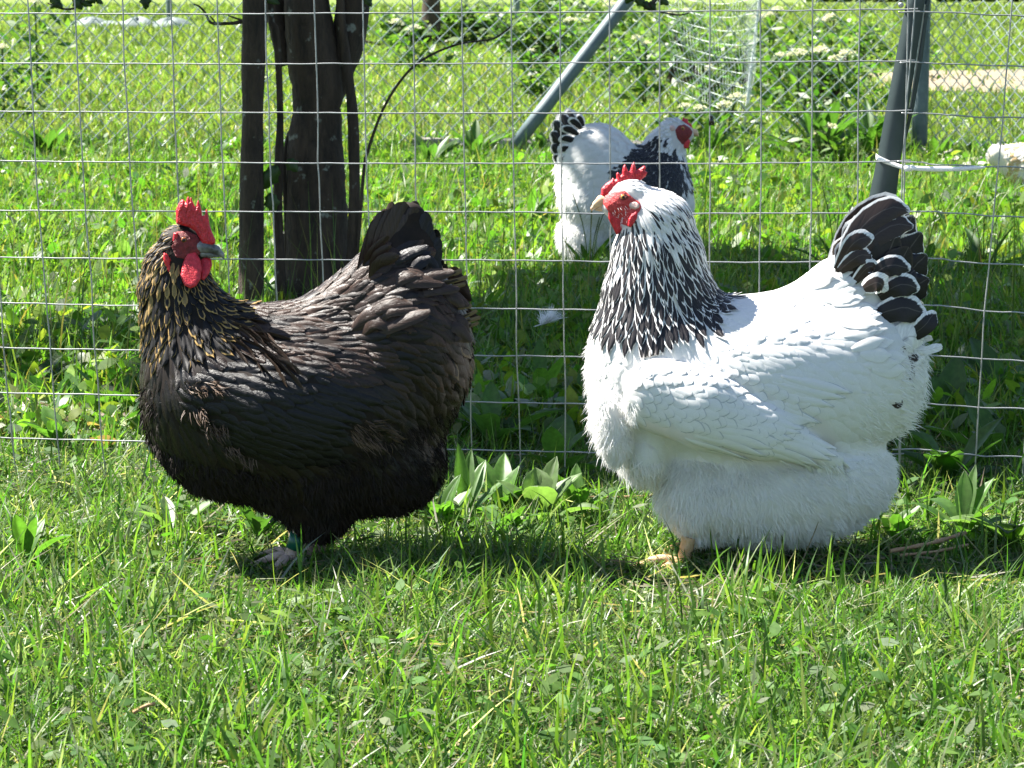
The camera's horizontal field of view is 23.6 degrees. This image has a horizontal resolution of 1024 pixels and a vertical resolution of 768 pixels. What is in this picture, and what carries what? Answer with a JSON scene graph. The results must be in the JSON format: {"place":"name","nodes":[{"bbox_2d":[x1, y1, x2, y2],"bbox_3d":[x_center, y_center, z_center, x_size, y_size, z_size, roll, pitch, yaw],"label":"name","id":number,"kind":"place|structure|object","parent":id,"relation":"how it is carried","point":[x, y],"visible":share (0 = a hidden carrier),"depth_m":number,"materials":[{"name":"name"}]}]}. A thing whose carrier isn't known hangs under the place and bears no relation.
{"place":"outdoors","nodes":[
{"label":"outdoors","id":0,"kind":"place"},
{"bbox_2d":[0,86,1023,449],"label":"meadow grass","id":1,"kind":"structure","parent":0,"point":[792,192],"depth_m":5.50,"materials":[{"name":"green plant"}]},
{"bbox_2d":[0,0,1023,154],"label":"grass","id":2,"kind":"structure","parent":0,"point":[228,46],"depth_m":16.37,"materials":[{"name":"green plant"}]},
{"bbox_2d":[0,0,1023,767],"bbox_3d":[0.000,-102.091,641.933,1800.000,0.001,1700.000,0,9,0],"label":"ground","id":3,"kind":"structure","parent":0,"point":[220,536],"depth_m":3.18,"materials":[{"name":"green plant"}]},
{"bbox_2d":[0,43,52,115],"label":"umbel plant","id":4,"kind":"object","parent":3,"relation":"on","point":[11,91],"visible":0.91,"depth_m":11.91,"materials":[{"name":"green plant"}]},
{"bbox_2d":[3,119,69,156],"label":"leafy weed","id":5,"kind":"object","parent":3,"relation":"on","point":[51,139],"visible":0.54,"depth_m":8.69,"materials":[{"name":"green plant"}]},
{"bbox_2d":[2,354,78,384],"bbox_3d":[-0.725,-0.015,3.765,0.117,0.051,0.140,0,9,0],"label":"weed rosette","id":6,"kind":"object","parent":3,"relation":"on","point":[45,364],"visible":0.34,"depth_m":3.78,"materials":[{"name":"green plant"}]},
{"bbox_2d":[11,513,71,565],"bbox_3d":[-0.511,0.164,2.608,0.054,0.065,0.081,-7,11,-36],"label":"plantain","id":7,"kind":"object","parent":3,"relation":"on","point":[29,537],"visible":0.83,"depth_m":2.60,"materials":[{"name":"green plant"}]},
{"bbox_2d":[0,0,84,96],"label":"umbel plant","id":8,"kind":"object","parent":3,"relation":"on","point":[34,39],"visible":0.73,"depth_m":13.88,"materials":[{"name":"green plant"}]},
{"bbox_2d":[19,405,92,447],"bbox_3d":[-0.614,0.060,3.295,0.085,0.051,0.118,6,11,34],"label":"weed rosette","id":9,"kind":"object","parent":3,"relation":"on","point":[48,412],"visible":0.63,"depth_m":3.30,"materials":[{"name":"green plant"}]},
{"bbox_2d":[0,285,139,446],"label":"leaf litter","id":10,"kind":"object","parent":3,"relation":"on","point":[90,423],"visible":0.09,"depth_m":3.45,"materials":[{"name":"plant"}]},
{"bbox_2d":[54,300,138,337],"bbox_3d":[-0.711,-0.104,4.267,0.201,0.069,0.156,0,9,0],"label":"weed rosette","id":11,"kind":"object","parent":3,"relation":"on","point":[102,309],"visible":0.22,"depth_m":4.29,"materials":[{"name":"green plant"}]},
{"bbox_2d":[85,394,138,406],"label":"weed rosette","id":12,"kind":"object","parent":3,"relation":"on","point":[107,398],"visible":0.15,"depth_m":3.53,"materials":[{"name":"green plant"}]},
{"bbox_2d":[103,230,142,260],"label":"leafy weed","id":13,"kind":"object","parent":3,"relation":"on","point":[129,241],"visible":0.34,"depth_m":5.44,"materials":[{"name":"green plant"}]},
{"bbox_2d":[76,16,191,28],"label":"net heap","id":14,"kind":"object","parent":3,"relation":"on","point":[138,19],"visible":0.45,"depth_m":41.45,"materials":[{"name":"white"}]},
{"bbox_2d":[132,702,155,713],"bbox_3d":[-0.307,0.269,2.039,0.023,0.007,0.006,-8,12,-40],"label":"dry stick","id":15,"kind":"object","parent":3,"relation":"on","point":[135,711],"visible":0.95,"depth_m":2.04,"materials":[{"name":"beige wood"}]},
{"bbox_2d":[119,496,213,537],"bbox_3d":[-0.394,0.148,2.771,0.122,0.043,0.107,3,10,17],"label":"plantain","id":16,"kind":"object","parent":3,"relation":"on","point":[202,507],"visible":0.5,"depth_m":2.79,"materials":[{"name":"green plant"}]},
{"bbox_2d":[166,0,171,16],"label":"post","id":17,"kind":"object","parent":3,"relation":"on","point":[168,6],"visible":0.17,"depth_m":43.44,"materials":[{"name":"grey metal"}]},
{"bbox_2d":[202,163,238,244],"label":"leafy weed","id":18,"kind":"object","parent":3,"relation":"on","point":[235,229],"visible":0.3,"depth_m":5.80,"materials":[{"name":"green plant"}]},
{"bbox_2d":[240,505,277,536],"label":"plantain","id":19,"kind":"object","parent":3,"relation":"on","point":[258,523],"visible":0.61,"depth_m":2.75,"materials":[{"name":"green plant"}]},
{"bbox_2d":[242,597,312,615],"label":"plantain","id":20,"kind":"object","parent":3,"relation":"on","point":[262,605],"visible":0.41,"depth_m":2.42,"materials":[{"name":"green plant"}]},
{"bbox_2d":[134,197,480,569],"bbox_3d":[-0.220,0.007,2.632,0.375,0.419,0.189,0,9,0],"label":"hen","id":21,"kind":"object","parent":3,"relation":"on","point":[332,403],"visible":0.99,"depth_m":2.58,"materials":[{"name":"black"}]},
{"bbox_2d":[47,0,689,301],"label":"tree","id":22,"kind":"object","parent":3,"relation":"on","point":[339,39],"visible":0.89,"depth_m":4.55,"materials":[{"name":"brown plant"}]},
{"bbox_2d":[360,151,387,205],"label":"leafy weed","id":23,"kind":"object","parent":3,"relation":"on","point":[373,195],"visible":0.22,"depth_m":6.86,"materials":[{"name":"green plant"}]},
{"bbox_2d":[365,11,459,47],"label":"bush","id":24,"kind":"object","parent":3,"relation":"on","point":[384,26],"visible":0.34,"depth_m":26.55,"materials":[{"name":"green plant"}]},
{"bbox_2d":[364,18,465,71],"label":"umbel plant","id":25,"kind":"object","parent":3,"relation":"on","point":[432,59],"visible":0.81,"depth_m":18.81,"materials":[{"name":"green plant"}]},
{"bbox_2d":[412,484,447,515],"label":"plantain","id":26,"kind":"object","parent":3,"relation":"on","point":[434,502],"visible":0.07,"depth_m":2.88,"materials":[{"name":"green plant"}]},
{"bbox_2d":[420,0,440,48],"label":"tree","id":27,"kind":"object","parent":3,"relation":"on","point":[432,19],"visible":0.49,"depth_m":26.62,"materials":[{"name":"brown plant"}]},
{"bbox_2d":[402,122,464,162],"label":"leafy weed","id":28,"kind":"object","parent":3,"relation":"on","point":[442,146],"visible":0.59,"depth_m":8.52,"materials":[{"name":"green plant"}]},
{"bbox_2d":[412,137,462,148],"bbox_3d":[-0.243,-0.873,9.171,0.268,0.116,0.064,1,9,7],"label":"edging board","id":29,"kind":"object","parent":3,"relation":"on","point":[436,141],"visible":0.12,"depth_m":9.16,"materials":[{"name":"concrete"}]},
{"bbox_2d":[427,475,472,524],"bbox_3d":[-0.078,0.136,2.805,0.080,0.058,0.101,-3,9,-16],"label":"plantain","id":30,"kind":"object","parent":3,"relation":"on","point":[460,498],"visible":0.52,"depth_m":2.81,"materials":[{"name":"green plant"}]},
{"bbox_2d":[0,0,930,154],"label":"chain link fence","id":31,"kind":"object","parent":3,"relation":"on","point":[585,53],"visible":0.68,"depth_m":9.11,"materials":[{"name":"grey metal"}]},
{"bbox_2d":[665,0,759,126],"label":"poultry net","id":32,"kind":"object","parent":31,"relation":"hanging from","point":[750,65],"visible":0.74,"depth_m":10.09,"materials":[{"name":"grey metal"}]},
{"bbox_2d":[436,442,508,518],"bbox_3d":[-0.055,0.116,2.825,0.103,0.090,0.085,0,9,0],"label":"plantain","id":33,"kind":"object","parent":3,"relation":"on","point":[466,470],"visible":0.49,"depth_m":2.84,"materials":[{"name":"green plant"}]},
{"bbox_2d":[448,180,502,206],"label":"leafy weed","id":34,"kind":"object","parent":3,"relation":"on","point":[478,194],"visible":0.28,"depth_m":6.76,"materials":[{"name":"green plant"}]},
{"bbox_2d":[450,104,510,157],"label":"leafy weed","id":35,"kind":"object","parent":3,"relation":"on","point":[475,132],"visible":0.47,"depth_m":8.76,"materials":[{"name":"green plant"}]},
{"bbox_2d":[440,0,526,47],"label":"bush","id":36,"kind":"object","parent":3,"relation":"on","point":[449,20],"visible":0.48,"depth_m":26.95,"materials":[{"name":"green plant"}]},
{"bbox_2d":[476,453,521,513],"bbox_3d":[-0.002,0.124,2.853,0.048,0.066,0.124,-5,10,-26],"label":"plantain","id":37,"kind":"object","parent":3,"relation":"on","point":[501,470],"visible":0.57,"depth_m":2.87,"materials":[{"name":"green plant"}]},
{"bbox_2d":[0,409,1023,767],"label":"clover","id":38,"kind":"object","parent":3,"relation":"on","point":[556,683],"visible":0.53,"depth_m":2.12,"materials":[{"name":"green plant"}]},
{"bbox_2d":[459,381,566,458],"bbox_3d":[-0.021,0.049,3.265,0.152,0.084,0.141,-5,10,-29],"label":"weed rosette","id":39,"kind":"object","parent":3,"relation":"on","point":[490,394],"visible":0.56,"depth_m":3.27,"materials":[{"name":"green plant"}]},
{"bbox_2d":[480,505,545,536],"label":"plantain","id":40,"kind":"object","parent":3,"relation":"on","point":[517,513],"visible":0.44,"depth_m":2.73,"materials":[{"name":"green plant"}]},
{"bbox_2d":[513,0,519,18],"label":"post","id":41,"kind":"object","parent":3,"relation":"on","point":[517,7],"visible":0.26,"depth_m":39.49,"materials":[{"name":"grey metal"}]},
{"bbox_2d":[490,138,549,151],"bbox_3d":[0.054,-0.857,9.075,0.325,0.106,0.057,1,9,7],"label":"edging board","id":42,"kind":"object","parent":3,"relation":"on","point":[508,140],"visible":0.06,"depth_m":9.06,"materials":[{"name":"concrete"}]},
{"bbox_2d":[504,186,557,222],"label":"leafy weed","id":43,"kind":"object","parent":3,"relation":"on","point":[532,204],"visible":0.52,"depth_m":6.40,"materials":[{"name":"green plant"}]},
{"bbox_2d":[515,129,550,153],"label":"leafy weed","id":44,"kind":"object","parent":3,"relation":"on","point":[540,137],"visible":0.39,"depth_m":8.96,"materials":[{"name":"green plant"}]},
{"bbox_2d":[505,45,561,96],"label":"umbel plant","id":45,"kind":"object","parent":3,"relation":"on","point":[525,57],"visible":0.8,"depth_m":13.87,"materials":[{"name":"green plant"}]},
{"bbox_2d":[504,337,584,411],"bbox_3d":[0.044,-0.008,3.567,0.173,0.100,0.143,5,10,26],"label":"weed rosette","id":46,"kind":"object","parent":3,"relation":"on","point":[540,368],"visible":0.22,"depth_m":3.55,"materials":[{"name":"green plant"}]},
{"bbox_2d":[496,456,598,525],"bbox_3d":[0.041,0.126,2.802,0.093,0.077,0.094,-3,10,-20],"label":"plantain","id":47,"kind":"object","parent":3,"relation":"on","point":[536,480],"visible":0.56,"depth_m":2.81,"materials":[{"name":"green plant"}]},
{"bbox_2d":[533,305,567,326],"bbox_3d":[0.067,-0.117,4.152,0.057,0.041,0.065,-6,11,-33],"label":"fallen feather","id":48,"kind":"object","parent":3,"relation":"on","point":[549,316],"visible":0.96,"depth_m":4.15,"materials":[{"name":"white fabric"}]},
{"bbox_2d":[462,0,640,65],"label":"bush","id":49,"kind":"object","parent":3,"relation":"on","point":[528,39],"visible":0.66,"depth_m":19.65,"materials":[{"name":"green plant"}]},
{"bbox_2d":[511,413,614,474],"bbox_3d":[0.057,0.081,3.082,0.119,0.078,0.168,-4,10,-24],"label":"weed rosette","id":50,"kind":"object","parent":3,"relation":"on","point":[553,434],"visible":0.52,"depth_m":3.07,"materials":[{"name":"green plant"}]},
{"bbox_2d":[545,16,618,73],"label":"umbel plant","id":51,"kind":"object","parent":3,"relation":"on","point":[574,51],"visible":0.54,"depth_m":17.80,"materials":[{"name":"green plant"}]},
{"bbox_2d":[523,0,646,56],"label":"bush","id":52,"kind":"object","parent":3,"relation":"on","point":[586,8],"visible":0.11,"depth_m":21.61,"materials":[{"name":"green plant"}]},
{"bbox_2d":[546,463,629,516],"bbox_3d":[0.082,0.123,2.853,0.061,0.068,0.124,7,12,38],"label":"plantain","id":53,"kind":"object","parent":3,"relation":"on","point":[571,490],"visible":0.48,"depth_m":2.86,"materials":[{"name":"green plant"}]},
{"bbox_2d":[564,194,614,269],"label":"leafy weed","id":54,"kind":"object","parent":3,"relation":"on","point":[585,252],"visible":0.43,"depth_m":5.23,"materials":[{"name":"green plant"}]},
{"bbox_2d":[598,717,637,720],"bbox_3d":[0.088,0.278,2.035,0.034,0.003,0.005,0,9,0],"label":"dry stick","id":55,"kind":"object","parent":3,"relation":"on","point":[601,719],"visible":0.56,"depth_m":2.03,"materials":[{"name":"beige wood"}]},
{"bbox_2d":[580,0,660,60],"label":"umbel plant","id":56,"kind":"object","parent":3,"relation":"on","point":[623,26],"visible":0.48,"depth_m":19.73,"materials":[{"name":"green plant"}]},
{"bbox_2d":[590,494,652,497],"bbox_3d":[0.123,0.135,2.942,0.112,0.003,0.011,0,9,-3],"label":"dry stick","id":57,"kind":"object","parent":3,"relation":"on","point":[626,496],"visible":0.28,"depth_m":2.94,"materials":[{"name":"brown wood"}]},
{"bbox_2d":[549,108,698,264],"bbox_3d":[0.244,-0.403,5.352,0.326,0.398,0.207,0,9,0],"label":"hen","id":58,"kind":"object","parent":3,"relation":"on","point":[582,142],"visible":0.5,"depth_m":5.29,"materials":[{"name":"white"}]},
{"bbox_2d":[630,140,642,143],"bbox_3d":[0.416,-0.843,8.986,0.428,0.116,0.115,1,9,7],"label":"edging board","id":59,"kind":"object","parent":3,"relation":"on","point":[636,142],"depth_m":8.97,"materials":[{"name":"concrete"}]},
{"bbox_2d":[604,34,684,105],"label":"umbel plant","id":60,"kind":"object","parent":3,"relation":"on","point":[639,87],"visible":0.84,"depth_m":12.88,"materials":[{"name":"green plant"}]},
{"bbox_2d":[562,6,763,86],"bbox_3d":[1.040,-2.170,15.835,1.431,0.537,1.180,0,9,0],"label":"bush","id":61,"kind":"object","parent":3,"relation":"on","point":[670,76],"visible":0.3,"depth_m":15.90,"materials":[{"name":"green plant"}]},
{"bbox_2d":[634,7,713,75],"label":"umbel plant","id":62,"kind":"object","parent":3,"relation":"on","point":[665,16],"visible":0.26,"depth_m":16.80,"materials":[{"name":"green plant"}]},
{"bbox_2d":[635,101,737,139],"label":"umbel plant","id":63,"kind":"object","parent":3,"relation":"on","point":[690,118],"visible":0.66,"depth_m":9.74,"materials":[{"name":"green plant"}]},
{"bbox_2d":[692,119,703,140],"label":"leafy weed","id":64,"kind":"object","parent":3,"relation":"on","point":[694,125],"visible":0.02,"depth_m":9.38,"materials":[{"name":"green plant"}]},
{"bbox_2d":[672,63,745,113],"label":"umbel plant","id":65,"kind":"object","parent":3,"relation":"on","point":[705,94],"visible":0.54,"depth_m":11.91,"materials":[{"name":"green plant"}]},
{"bbox_2d":[691,105,745,153],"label":"leafy weed","id":66,"kind":"object","parent":3,"relation":"on","point":[715,135],"visible":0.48,"depth_m":8.98,"materials":[{"name":"green plant"}]},
{"bbox_2d":[649,92,795,142],"bbox_3d":[0.838,-1.050,9.725,0.577,0.222,0.365,0,9,0],"label":"umbel plant","id":67,"kind":"object","parent":3,"relation":"on","point":[723,117],"visible":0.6,"depth_m":9.74,"materials":[{"name":"green plant"}]},
{"bbox_2d":[573,1,890,94],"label":"bush","id":68,"kind":"object","parent":3,"relation":"on","point":[669,24],"visible":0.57,"depth_m":14.29,"materials":[{"name":"green plant"}]},
{"bbox_2d":[581,162,942,567],"bbox_3d":[0.265,-0.011,2.651,0.389,0.457,0.224,0,9,0],"label":"hen","id":69,"kind":"object","parent":3,"relation":"on","point":[794,408],"visible":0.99,"depth_m":2.60,"materials":[{"name":"white"}]},
{"bbox_2d":[726,6,799,83],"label":"umbel plant","id":70,"kind":"object","parent":3,"relation":"on","point":[770,23],"visible":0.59,"depth_m":15.83,"materials":[{"name":"green plant"}]},
{"bbox_2d":[724,52,813,117],"bbox_3d":[1.242,-1.455,11.923,0.388,0.328,0.369,5,11,30],"label":"umbel plant","id":71,"kind":"object","parent":3,"relation":"on","point":[786,80],"visible":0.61,"depth_m":11.91,"materials":[{"name":"green plant"}]},
{"bbox_2d":[738,44,863,122],"bbox_3d":[1.370,-1.397,11.417,0.606,0.374,0.438,2,9,12],"label":"umbel plant","id":72,"kind":"object","parent":3,"relation":"on","point":[798,105],"visible":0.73,"depth_m":11.41,"materials":[{"name":"green plant"}]},
{"bbox_2d":[754,100,866,154],"bbox_3d":[1.115,-0.903,8.745,0.458,0.241,0.349,-8,12,-40],"label":"leafy weed","id":73,"kind":"object","parent":3,"relation":"on","point":[824,119],"visible":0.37,"depth_m":8.69,"materials":[{"name":"green plant"}]},
{"bbox_2d":[770,122,865,165],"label":"umbel plant","id":74,"kind":"object","parent":3,"relation":"on","point":[817,140],"visible":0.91,"depth_m":8.55,"materials":[{"name":"green plant"}]},
{"bbox_2d":[788,186,854,260],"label":"leafy weed","id":75,"kind":"object","parent":3,"relation":"on","point":[825,246],"visible":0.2,"depth_m":5.29,"materials":[{"name":"green plant"}]},
{"bbox_2d":[772,12,872,86],"bbox_3d":[1.884,-2.011,14.881,0.696,0.489,0.434,0,9,0],"label":"umbel plant","id":76,"kind":"object","parent":3,"relation":"on","point":[835,31],"visible":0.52,"depth_m":14.85,"materials":[{"name":"green plant"}]},
{"bbox_2d":[781,49,888,121],"bbox_3d":[1.482,-1.313,10.912,0.498,0.366,0.424,6,11,34],"label":"umbel plant","id":77,"kind":"object","parent":3,"relation":"on","point":[839,73],"visible":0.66,"depth_m":10.90,"materials":[{"name":"green plant"}]},
{"bbox_2d":[810,615,861,637],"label":"plantain","id":78,"kind":"object","parent":3,"relation":"on","point":[834,620],"visible":0.16,"depth_m":2.35,"materials":[{"name":"green plant"}]},
{"bbox_2d":[773,14,948,110],"bbox_3d":[1.766,-1.620,12.454,0.778,0.519,0.819,6,11,33],"label":"bush","id":79,"kind":"object","parent":3,"relation":"on","point":[863,46],"visible":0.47,"depth_m":12.46,"materials":[{"name":"green plant"}]},
{"bbox_2d":[841,98,916,153],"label":"leafy weed","id":80,"kind":"object","parent":3,"relation":"on","point":[867,122],"visible":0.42,"depth_m":8.95,"materials":[{"name":"green plant"}]},
{"bbox_2d":[869,0,929,196],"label":"fence post","id":81,"kind":"object","parent":3,"relation":"on","point":[885,177],"visible":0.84,"depth_m":2.95,"materials":[{"name":"grey metal"}]},
{"bbox_2d":[0,0,917,490],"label":"welded wire fence","id":82,"kind":"object","parent":81,"relation":"attached to","point":[514,212],"visible":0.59,"depth_m":3.00,"materials":[{"name":"grey metal"}]},
{"bbox_2d":[709,115,713,125],"bbox_3d":[0.240,-0.317,2.952,0.007,0.012,0.004,0,9,0],"label":"fly","id":83,"kind":"object","parent":82,"relation":"attached to","point":[711,121],"visible":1,"depth_m":2.95},
{"bbox_2d":[876,154,984,171],"bbox_3d":[0.501,-0.265,2.936,0.131,0.021,0.019,2,9,14],"label":"cable tie","id":84,"kind":"object","parent":81,"relation":"attached to","point":[908,168],"visible":1,"depth_m":2.93,"materials":[{"name":"white plastic"}]},
{"bbox_2d":[880,503,942,538],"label":"plantain","id":85,"kind":"object","parent":3,"relation":"on","point":[896,516],"visible":0.69,"depth_m":2.73,"materials":[{"name":"green plant"}]},
{"bbox_2d":[804,0,1023,1],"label":"hedge","id":86,"kind":"object","parent":3,"relation":"on","point":[906,0],"visible":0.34,"depth_m":147.56,"materials":[{"name":"green plant"}]},
{"bbox_2d":[889,531,966,552],"bbox_3d":[0.452,0.171,2.651,0.106,0.012,0.010,-5,11,-31],"label":"dry stick","id":87,"kind":"object","parent":3,"relation":"on","point":[918,545],"visible":0.87,"depth_m":2.64,"materials":[{"name":"brown wood"}]},
{"bbox_2d":[900,544,968,556],"bbox_3d":[0.457,0.179,2.638,0.086,0.007,0.009,-4,10,-22],"label":"dry stick","id":88,"kind":"object","parent":3,"relation":"on","point":[930,552],"visible":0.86,"depth_m":2.63,"materials":[{"name":"brown wood"}]},
{"bbox_2d":[910,114,960,159],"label":"leafy weed","id":89,"kind":"object","parent":3,"relation":"on","point":[945,140],"visible":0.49,"depth_m":8.72,"materials":[{"name":"green plant"}]},
{"bbox_2d":[893,417,1002,485],"bbox_3d":[0.544,0.086,3.029,0.150,0.085,0.100,-5,10,-29],"label":"weed rosette","id":90,"kind":"object","parent":3,"relation":"on","point":[947,461],"visible":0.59,"depth_m":3.03,"materials":[{"name":"green plant"}]},
{"bbox_2d":[912,353,994,424],"bbox_3d":[0.571,0.017,3.412,0.176,0.101,0.167,0,9,0],"label":"weed rosette","id":91,"kind":"object","parent":3,"relation":"on","point":[953,373],"visible":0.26,"depth_m":3.44,"materials":[{"name":"green plant"}]},
{"bbox_2d":[892,0,1023,494],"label":"welded wire fence","id":92,"kind":"object","parent":3,"relation":"on","point":[992,216],"visible":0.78,"depth_m":2.94,"materials":[{"name":"grey metal"}]},
{"bbox_2d":[911,464,1013,532],"bbox_3d":[0.495,0.135,2.730,0.106,0.082,0.082,5,10,29],"label":"plantain","id":93,"kind":"object","parent":3,"relation":"on","point":[968,491],"visible":0.69,"depth_m":2.74,"materials":[{"name":"green plant"}]},
{"bbox_2d":[943,155,982,161],"bbox_3d":[1.593,-0.775,8.648,0.149,0.066,0.110,8,12,40],"label":"kerb stone","id":94,"kind":"object","parent":3,"relation":"on","point":[981,157],"visible":0.15,"depth_m":8.62,"materials":[{"name":"white stone"}]},
{"bbox_2d":[921,390,1023,461],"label":"weed rosette","id":95,"kind":"object","parent":3,"relation":"on","point":[999,430],"visible":0.51,"depth_m":3.21,"materials":[{"name":"green plant"}]},
{"bbox_2d":[961,161,988,174],"bbox_3d":[1.604,-0.724,8.317,0.165,0.069,0.114,8,12,40],"label":"kerb stone","id":96,"kind":"object","parent":3,"relation":"on","point":[980,163],"visible":0.1,"depth_m":8.27,"materials":[{"name":"white stone"}]},
{"bbox_2d":[928,0,1023,146],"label":"chain link fence","id":97,"kind":"object","parent":3,"relation":"on","point":[996,114],"visible":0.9,"depth_m":8.81,"materials":[{"name":"grey metal"}]},
{"bbox_2d":[928,337,1023,395],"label":"weed rosette","id":98,"kind":"object","parent":3,"relation":"on","point":[976,349],"visible":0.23,"depth_m":3.73,"materials":[{"name":"green plant"}]},
{"bbox_2d":[937,514,1023,545],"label":"plantain","id":99,"kind":"object","parent":3,"relation":"on","point":[1008,529],"visible":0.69,"depth_m":2.70,"materials":[{"name":"green plant"}]},
{"bbox_2d":[958,210,1023,272],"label":"leafy weed","id":100,"kind":"object","parent":3,"relation":"on","point":[975,243],"visible":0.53,"depth_m":5.25,"materials":[{"name":"green plant"}]},
{"bbox_2d":[986,142,1023,187],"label":"hen","id":101,"kind":"object","parent":3,"relation":"on","point":[1016,158],"visible":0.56,"depth_m":7.36,"materials":[{"name":"white"}]},
{"bbox_2d":[861,69,1023,92],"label":"dirt path","id":102,"kind":"structure","parent":0,"point":[1019,73],"depth_m":17.13,"materials":[{"name":"beige soil"}]}
]}

